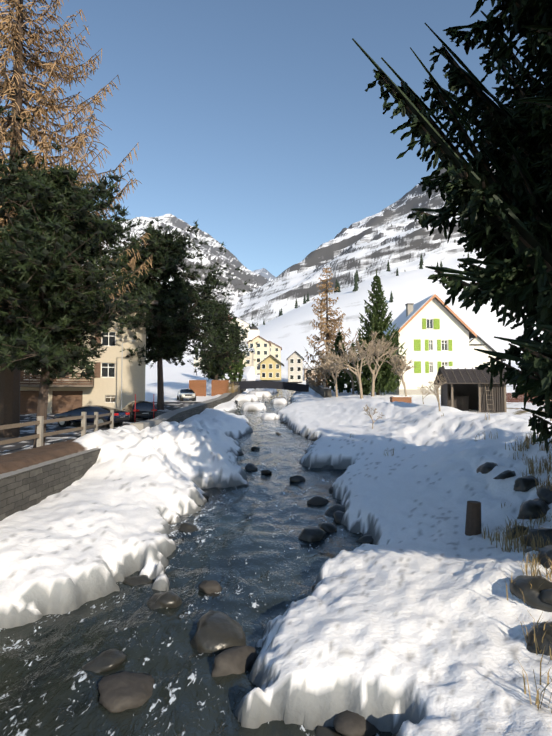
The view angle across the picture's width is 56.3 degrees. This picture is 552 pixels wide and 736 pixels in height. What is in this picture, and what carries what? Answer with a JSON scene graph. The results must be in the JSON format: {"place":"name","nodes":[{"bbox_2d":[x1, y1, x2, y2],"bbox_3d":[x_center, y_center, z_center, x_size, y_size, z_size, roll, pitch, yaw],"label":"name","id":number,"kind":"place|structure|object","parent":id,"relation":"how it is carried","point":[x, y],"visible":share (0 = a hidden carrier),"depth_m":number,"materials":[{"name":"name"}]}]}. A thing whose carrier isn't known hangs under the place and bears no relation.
{"place":"outdoors","nodes":[
{"label":"outdoors","id":0,"kind":"place"},
{"bbox_2d":[0,389,392,735],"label":"river water","id":1,"kind":"structure","parent":0,"point":[253,555],"depth_m":9.95,"materials":[{"name":"grey liquid"}]},
{"bbox_2d":[0,0,545,276],"label":"sky","id":2,"kind":"structure","parent":0,"point":[255,122],"materials":[{"name":"blue"}]},
{"bbox_2d":[0,366,551,735],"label":"snow","id":3,"kind":"structure","parent":0,"point":[408,622],"depth_m":11.82,"materials":[{"name":"white snow"}]},
{"bbox_2d":[0,105,61,324],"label":"pine tree","id":4,"kind":"object","parent":3,"relation":"on","point":[22,153],"visible":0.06,"depth_m":23.62,"materials":[{"name":"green plant"}]},
{"bbox_2d":[0,410,113,446],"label":"wood fence","id":5,"kind":"object","parent":3,"relation":"on","point":[40,422],"visible":0.88,"depth_m":20.39,"materials":[{"name":"brown wood"}]},
{"bbox_2d":[0,0,152,437],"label":"larch tree","id":6,"kind":"object","parent":3,"relation":"on","point":[16,92],"visible":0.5,"depth_m":26.24,"materials":[{"name":"brown plant"}]},
{"bbox_2d":[0,151,168,447],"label":"pine tree","id":7,"kind":"object","parent":3,"relation":"on","point":[47,275],"visible":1,"depth_m":19.22,"materials":[{"name":"green plant"}]},
{"bbox_2d":[20,296,157,413],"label":"apartment","id":8,"kind":"structure","parent":3,"relation":"on","point":[68,393],"depth_m":49.14,"materials":[{"name":"beige paint"}]},
{"bbox_2d":[53,405,129,427],"bbox_3d":[-12.150,3.160,33.876,4.780,1.439,2.030,-1,-3,16],"label":"blue sedan car","id":9,"kind":"object","parent":3,"relation":"on","point":[121,417],"visible":0.71,"depth_m":33.15,"materials":[{"name":"blue paint"}]},
{"bbox_2d":[0,379,245,520],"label":"river wall","id":10,"kind":"structure","parent":3,"relation":"on","point":[25,488],"depth_m":15.77,"materials":[{"name":"stone"}]},
{"bbox_2d":[121,340,135,409],"bbox_3d":[-13.461,0.849,46.874,1.338,6.775,0.262,0,-3,8],"label":"street lamp","id":11,"kind":"object","parent":3,"relation":"on","point":[121,371],"visible":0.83,"depth_m":47.00,"materials":[{"name":"grey"}]},
{"bbox_2d":[122,400,156,421],"bbox_3d":[-10.886,3.390,40.867,2.070,1.681,4.730,1,-3,-27],"label":"black suv","id":12,"kind":"object","parent":3,"relation":"on","point":[144,410],"visible":0.77,"depth_m":38.96,"materials":[{"name":"black paint"}]},
{"bbox_2d":[130,419,163,429],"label":"snow bank","id":13,"kind":"structure","parent":3,"relation":"on","point":[140,425],"depth_m":27.65,"materials":[{"name":"white snow"}]},
{"bbox_2d":[135,394,161,418],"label":"snow poles","id":14,"kind":"object","parent":3,"relation":"on","point":[157,414],"visible":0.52,"depth_m":36.81,"materials":[{"name":"red plastic"}]},
{"bbox_2d":[95,216,251,409],"bbox_3d":[-11.151,-5.557,52.996,17.705,19.636,16.153,0,-3,1],"label":"pine tree","id":15,"kind":"object","parent":3,"relation":"on","point":[171,326],"visible":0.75,"depth_m":50.75,"materials":[{"name":"green plant"}]},
{"bbox_2d":[177,388,195,400],"bbox_3d":[-11.102,3.296,63.886,2.000,1.567,4.110,1,-3,-17],"label":"car","id":16,"kind":"object","parent":3,"relation":"on","point":[185,393],"visible":1,"depth_m":62.48,"materials":[{"name":"white paint"}]},
{"bbox_2d":[189,380,228,395],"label":"wooden fence panels","id":17,"kind":"object","parent":3,"relation":"on","point":[198,387],"visible":0.79,"depth_m":70.82,"materials":[{"name":"orange wood"}]},
{"bbox_2d":[216,316,226,379],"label":"spruce tree","id":18,"kind":"object","parent":3,"relation":"on","point":[221,369],"depth_m":95.62,"materials":[{"name":"green plant"}]},
{"bbox_2d":[187,296,260,379],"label":"pine tree","id":19,"kind":"object","parent":3,"relation":"on","point":[213,365],"visible":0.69,"depth_m":72.79,"materials":[{"name":"green plant"}]},
{"bbox_2d":[222,315,246,381],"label":"spruce tree","id":20,"kind":"object","parent":3,"relation":"on","point":[235,371],"visible":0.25,"depth_m":87.50,"materials":[{"name":"green plant"}]},
{"bbox_2d":[82,388,397,735],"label":"river rocks","id":21,"kind":"object","parent":3,"relation":"on","point":[218,631],"visible":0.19,"depth_m":8.50,"materials":[{"name":"grey stone"}]},
{"bbox_2d":[229,381,308,391],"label":"foot bridge","id":22,"kind":"structure","parent":3,"relation":"on","point":[274,385],"depth_m":84.76,"materials":[{"name":"metal"}]},
{"bbox_2d":[306,379,330,397],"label":"river wall","id":23,"kind":"structure","parent":3,"relation":"on","point":[323,391],"depth_m":70.55,"materials":[{"name":"stone"}]},
{"bbox_2d":[312,360,336,386],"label":"bare tree","id":24,"kind":"object","parent":3,"relation":"on","point":[318,368],"visible":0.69,"depth_m":71.76,"materials":[{"name":"brown plant"}]},
{"bbox_2d":[303,267,351,387],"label":"larch tree","id":25,"kind":"object","parent":3,"relation":"on","point":[329,335],"visible":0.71,"depth_m":79.79,"materials":[{"name":"brown plant"}]},
{"bbox_2d":[316,351,349,396],"bbox_3d":[7.607,0.673,63.764,4.367,6.046,6.144,1,-3,-11],"label":"bare tree","id":26,"kind":"object","parent":3,"relation":"on","point":[331,364],"visible":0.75,"depth_m":63.67,"materials":[{"name":"brown plant"}]},
{"bbox_2d":[326,329,354,392],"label":"fir tree","id":27,"kind":"object","parent":3,"relation":"on","point":[342,381],"visible":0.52,"depth_m":73.45,"materials":[{"name":"green plant"}]},
{"bbox_2d":[326,341,356,393],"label":"bare tree","id":28,"kind":"object","parent":3,"relation":"on","point":[349,373],"visible":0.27,"depth_m":68.77,"materials":[{"name":"brown plant"}]},
{"bbox_2d":[345,341,361,390],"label":"fir tree","id":29,"kind":"object","parent":3,"relation":"on","point":[355,387],"visible":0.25,"depth_m":83.51,"materials":[{"name":"green plant"}]},
{"bbox_2d":[322,329,385,398],"bbox_3d":[8.200,-0.360,54.301,6.342,7.361,5.670,1,-3,-15],"label":"bare tree","id":30,"kind":"object","parent":3,"relation":"on","point":[354,359],"visible":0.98,"depth_m":54.26,"materials":[{"name":"brown plant"}]},
{"bbox_2d":[363,405,384,428],"bbox_3d":[6.223,3.099,32.959,1.352,1.554,1.075,0,-3,1],"label":"shrub","id":31,"kind":"object","parent":3,"relation":"on","point":[367,411],"visible":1,"depth_m":32.85,"materials":[{"name":"brown plant"}]},
{"bbox_2d":[346,270,407,394],"bbox_3d":[12.426,-4.155,64.701,6.653,16.567,7.350,-2,-4,39],"label":"fir tree","id":32,"kind":"object","parent":3,"relation":"on","point":[386,379],"visible":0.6,"depth_m":64.04,"materials":[{"name":"green plant"}]},
{"bbox_2d":[358,333,400,396],"bbox_3d":[12.111,-0.535,59.461,7.476,7.840,4.157,2,-4,-40],"label":"bare tree","id":33,"kind":"object","parent":3,"relation":"on","point":[381,344],"visible":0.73,"depth_m":59.38,"materials":[{"name":"brown plant"}]},
{"bbox_2d":[226,381,551,712],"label":"dry grass tufts","id":34,"kind":"object","parent":3,"relation":"on","point":[509,536],"visible":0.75,"depth_m":11.14,"materials":[{"name":"brown plant"}]},
{"bbox_2d":[375,349,415,395],"bbox_3d":[12.307,0.706,51.894,3.911,5.206,3.550,2,-3,-32],"label":"bare tree","id":35,"kind":"object","parent":3,"relation":"on","point":[401,368],"visible":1,"depth_m":51.49,"materials":[{"name":"brown plant"}]},
{"bbox_2d":[390,396,411,402],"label":"wall","id":36,"kind":"structure","parent":3,"relation":"on","point":[407,399],"depth_m":40.16,"materials":[{"name":"orange wood"}]},
{"bbox_2d":[417,384,430,403],"bbox_3d":[12.465,2.212,43.476,1.028,1.787,1.029,2,-3,-30],"label":"shrub","id":37,"kind":"object","parent":3,"relation":"on","point":[425,391],"visible":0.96,"depth_m":43.52,"materials":[{"name":"brown plant"}]},
{"bbox_2d":[380,294,484,394],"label":"house","id":38,"kind":"structure","parent":3,"relation":"on","point":[435,333],"depth_m":66.12,"materials":[{"name":"white paint"}]},
{"bbox_2d":[425,374,446,410],"bbox_3d":[9.328,1.438,30.105,1.273,2.255,1.442,-1,-3,17],"label":"bare tree","id":39,"kind":"object","parent":3,"relation":"on","point":[436,387],"visible":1,"depth_m":30.20,"materials":[{"name":"brown plant"}]},
{"bbox_2d":[352,0,551,453],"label":"spruce tree","id":40,"kind":"object","parent":3,"relation":"on","point":[509,234],"visible":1,"depth_m":10.17,"materials":[{"name":"green plant"}]},
{"bbox_2d":[433,366,508,412],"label":"garden shed","id":41,"kind":"structure","parent":3,"relation":"on","point":[465,388],"depth_m":33.73,"materials":[{"name":"grey wood"}]},
{"bbox_2d":[465,501,480,535],"bbox_3d":[4.793,3.796,12.579,0.392,1.066,0.400,0,-3,1],"label":"wooden post","id":42,"kind":"object","parent":3,"relation":"on","point":[473,520],"visible":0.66,"depth_m":12.45,"materials":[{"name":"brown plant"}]},
{"bbox_2d":[469,335,505,366],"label":"house","id":43,"kind":"structure","parent":3,"relation":"on","point":[479,340],"depth_m":83.75,"materials":[{"name":"white"}]},
{"bbox_2d":[476,462,551,655],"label":"bank boulders","id":44,"kind":"object","parent":3,"relation":"on","point":[536,596],"visible":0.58,"depth_m":9.45,"materials":[{"name":"grey stone"}]},
{"bbox_2d":[506,393,551,402],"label":"picket fence","id":45,"kind":"object","parent":3,"relation":"on","point":[509,398],"visible":0.33,"depth_m":46.21,"materials":[{"name":"brown wood"}]},
{"bbox_2d":[98,166,543,385],"bbox_3d":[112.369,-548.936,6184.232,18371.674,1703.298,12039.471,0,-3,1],"label":"mountain terrain","id":46,"kind":"structure","parent":0,"point":[372,244],"depth_m":908.23,"materials":[{"name":"white snow"}]},
{"bbox_2d":[193,354,206,366],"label":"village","id":47,"kind":"object","parent":46,"relation":"on","point":[197,360],"visible":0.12,"depth_m":190.58,"materials":[{"name":"white"}]},
{"bbox_2d":[225,318,258,344],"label":"house","id":48,"kind":"structure","parent":46,"relation":"on","point":[253,333],"depth_m":268.12,"materials":[{"name":"white paint"}]},
{"bbox_2d":[239,348,254,366],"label":"building","id":49,"kind":"structure","parent":46,"relation":"on","point":[250,361],"depth_m":150.28,"materials":[{"name":"beige paint"}]},
{"bbox_2d":[247,335,270,374],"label":"apartment building","id":50,"kind":"structure","parent":46,"relation":"on","point":[262,350],"depth_m":175.40,"materials":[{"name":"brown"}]},
{"bbox_2d":[257,354,283,380],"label":"village house","id":51,"kind":"structure","parent":46,"relation":"on","point":[270,367],"depth_m":134.97,"materials":[{"name":"yellow paint"}]},
{"bbox_2d":[268,341,281,361],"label":"house","id":52,"kind":"structure","parent":46,"relation":"on","point":[275,350],"depth_m":200.38,"materials":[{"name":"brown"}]},
{"bbox_2d":[286,351,304,381],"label":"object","id":53,"kind":"object","parent":46,"relation":"on","point":[295,359],"visible":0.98,"depth_m":139.89,"materials":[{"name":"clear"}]},
{"bbox_2d":[303,362,325,380],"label":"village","id":54,"kind":"object","parent":46,"relation":"on","point":[310,365],"visible":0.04,"depth_m":150.11,"materials":[{"name":"white"}]},
{"bbox_2d":[191,224,468,325],"bbox_3d":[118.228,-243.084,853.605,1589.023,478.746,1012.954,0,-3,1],"label":"conifers","id":55,"kind":"object","parent":46,"relation":"on","point":[356,280],"visible":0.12,"depth_m":532.48,"materials":[{"name":"green plant"}]}
]}

